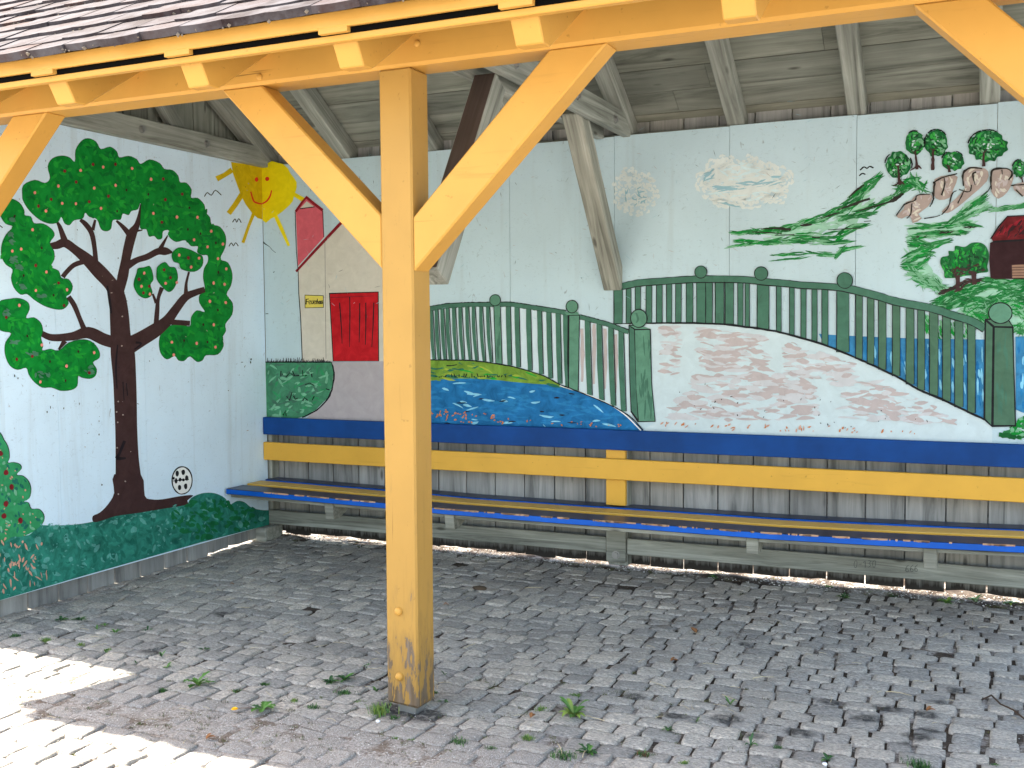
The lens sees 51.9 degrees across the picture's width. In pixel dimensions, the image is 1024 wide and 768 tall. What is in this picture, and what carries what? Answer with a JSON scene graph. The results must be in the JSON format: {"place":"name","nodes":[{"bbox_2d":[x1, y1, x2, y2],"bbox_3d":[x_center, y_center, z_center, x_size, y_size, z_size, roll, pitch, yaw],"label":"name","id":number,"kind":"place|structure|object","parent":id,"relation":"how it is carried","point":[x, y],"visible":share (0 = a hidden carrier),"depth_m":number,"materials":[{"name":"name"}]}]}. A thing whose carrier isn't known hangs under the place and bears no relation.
{"place":"outdoors","nodes":[
{"label":"outdoors","id":0,"kind":"place"},
{"bbox_2d":[0,531,1023,767],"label":"cobblestone paving","id":1,"kind":"structure","parent":0,"point":[792,703],"depth_m":4.52,"materials":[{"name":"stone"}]},
{"bbox_2d":[8,633,20,637],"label":"grass tuft","id":2,"kind":"object","parent":1,"relation":"on","point":[15,635],"visible":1,"depth_m":5.03,"materials":[{"name":"green plant"}]},
{"bbox_2d":[40,637,53,642],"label":"grass tuft","id":3,"kind":"object","parent":1,"relation":"on","point":[45,639],"visible":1,"depth_m":4.97,"materials":[{"name":"green plant"}]},
{"bbox_2d":[55,616,67,620],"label":"leafy weed","id":4,"kind":"object","parent":1,"relation":"on","point":[61,618],"visible":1,"depth_m":5.30,"materials":[{"name":"green plant"}]},
{"bbox_2d":[183,671,214,687],"bbox_3d":[-1.281,1.219,4.319,0.098,0.042,0.135,1,4,24],"label":"leafy weed","id":5,"kind":"object","parent":1,"relation":"on","point":[198,682],"visible":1,"depth_m":4.33,"materials":[{"name":"green plant"}]},
{"bbox_2d":[231,701,275,711],"bbox_3d":[-0.977,1.236,4.011,0.103,0.031,0.171,2,4,39],"label":"dandelion","id":6,"kind":"object","parent":1,"relation":"on","point":[263,706],"visible":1,"depth_m":4.04,"materials":[{"name":"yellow plant"}]},
{"bbox_2d":[303,702,320,709],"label":"grass tuft","id":7,"kind":"object","parent":1,"relation":"on","point":[313,706],"visible":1,"depth_m":4.06,"materials":[{"name":"green plant"}]},
{"bbox_2d":[321,675,338,684],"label":"leafy weed","id":8,"kind":"object","parent":1,"relation":"on","point":[330,680],"visible":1,"depth_m":4.35,"materials":[{"name":"green plant"}]},
{"bbox_2d":[334,673,353,681],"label":"leafy weed","id":9,"kind":"object","parent":1,"relation":"on","point":[343,677],"visible":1,"depth_m":4.37,"materials":[{"name":"green plant"}]},
{"bbox_2d":[333,689,358,694],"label":"grass tuft","id":10,"kind":"object","parent":1,"relation":"on","point":[342,692],"visible":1,"depth_m":4.21,"materials":[{"name":"green plant"}]},
{"bbox_2d":[366,702,398,718],"bbox_3d":[-0.502,1.232,4.003,0.139,0.053,0.098,-2,4,-33],"label":"grass tuft","id":11,"kind":"object","parent":1,"relation":"on","point":[377,710],"visible":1,"depth_m":3.99,"materials":[{"name":"green plant"}]},
{"bbox_2d":[387,714,399,719],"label":"grass tuft","id":12,"kind":"object","parent":1,"relation":"on","point":[394,717],"visible":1,"depth_m":3.95,"materials":[{"name":"green plant"}]},
{"bbox_2d":[449,735,468,746],"bbox_3d":[-0.184,1.261,3.718,0.079,0.024,0.072,1,4,24],"label":"grass tuft","id":13,"kind":"object","parent":1,"relation":"on","point":[458,741],"visible":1,"depth_m":3.71,"materials":[{"name":"green plant"}]},
{"bbox_2d":[472,586,486,589],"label":"weed clump","id":14,"kind":"object","parent":1,"relation":"on","point":[479,587],"visible":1,"depth_m":5.84,"materials":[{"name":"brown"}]},
{"bbox_2d":[0,0,1023,715],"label":"bus shelter","id":15,"kind":"object","parent":1,"relation":"on","point":[226,226],"visible":1,"depth_m":5.71,"materials":[{"name":"yellow paint"}]},
{"bbox_2d":[226,417,1023,571],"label":"bench","id":16,"kind":"object","parent":15,"relation":"attached to","point":[615,517],"visible":0.96,"depth_m":5.92,"materials":[{"name":"blue paint"}]},
{"bbox_2d":[7,533,1023,765],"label":"moss","id":17,"kind":"object","parent":1,"relation":"on","point":[613,568],"visible":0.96,"depth_m":4.10,"materials":[{"name":"green plant"}]},
{"bbox_2d":[37,555,1014,763],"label":"plant litter","id":18,"kind":"object","parent":1,"relation":"on","point":[613,645],"visible":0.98,"depth_m":4.83,"materials":[{"name":"beige plant"}]},
{"bbox_2d":[519,733,535,740],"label":"grass tuft","id":19,"kind":"object","parent":1,"relation":"on","point":[527,737],"visible":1,"depth_m":3.75,"materials":[{"name":"green plant"}]},
{"bbox_2d":[535,705,548,711],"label":"grass tuft","id":20,"kind":"object","parent":1,"relation":"on","point":[540,709],"visible":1,"depth_m":4.02,"materials":[{"name":"green plant"}]},
{"bbox_2d":[550,745,576,761],"bbox_3d":[0.170,1.262,3.584,0.120,0.030,0.090,1,4,24],"label":"grass tuft","id":21,"kind":"object","parent":1,"relation":"on","point":[570,754],"visible":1,"depth_m":3.58,"materials":[{"name":"green plant"}]},
{"bbox_2d":[559,697,589,718],"bbox_3d":[0.231,1.215,3.943,0.114,0.070,0.111,-1,3,-16],"label":"leafy weed","id":22,"kind":"object","parent":1,"relation":"on","point":[571,710],"visible":1,"depth_m":3.95,"materials":[{"name":"green plant"}]},
{"bbox_2d":[576,743,597,755],"bbox_3d":[0.259,1.257,3.616,0.091,0.023,0.074,1,4,24],"label":"leafy weed","id":23,"kind":"object","parent":1,"relation":"on","point":[589,748],"visible":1,"depth_m":3.62,"materials":[{"name":"green plant"}]},
{"bbox_2d":[635,748,653,757],"bbox_3d":[0.450,1.264,3.591,0.068,0.023,0.064,-1,3,-2],"label":"grass tuft","id":24,"kind":"object","parent":1,"relation":"on","point":[642,754],"visible":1,"depth_m":3.60,"materials":[{"name":"green plant"}]},
{"bbox_2d":[745,733,757,745],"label":"leafy weed","id":25,"kind":"object","parent":1,"relation":"on","point":[750,739],"visible":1,"depth_m":3.67,"materials":[{"name":"green plant"}]},
{"bbox_2d":[821,752,833,760],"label":"leafy weed","id":26,"kind":"object","parent":1,"relation":"on","point":[826,756],"visible":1,"depth_m":3.55,"materials":[{"name":"green plant"}]},
{"bbox_2d":[837,592,849,597],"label":"leafy weed","id":27,"kind":"object","parent":1,"relation":"on","point":[843,595],"visible":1,"depth_m":5.62,"materials":[{"name":"green plant"}]},
{"bbox_2d":[900,755,933,767],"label":"grass tuft","id":28,"kind":"object","parent":1,"relation":"on","point":[919,764],"visible":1,"depth_m":3.49,"materials":[{"name":"green plant"}]},
{"bbox_2d":[939,597,954,603],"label":"leafy weed","id":29,"kind":"object","parent":1,"relation":"on","point":[947,600],"visible":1,"depth_m":5.50,"materials":[{"name":"green plant"}]},
{"bbox_2d":[968,594,983,601],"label":"leafy weed","id":30,"kind":"object","parent":1,"relation":"on","point":[974,598],"visible":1,"depth_m":5.54,"materials":[{"name":"green plant"}]},
{"bbox_2d":[981,694,1023,718],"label":"twig","id":31,"kind":"object","parent":1,"relation":"on","point":[1016,712],"visible":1,"depth_m":4.00,"materials":[{"name":"brown"}]},
{"bbox_2d":[1001,599,1018,604],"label":"leafy weed","id":32,"kind":"object","parent":1,"relation":"on","point":[1009,602],"visible":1,"depth_m":5.47,"materials":[{"name":"green plant"}]}
]}

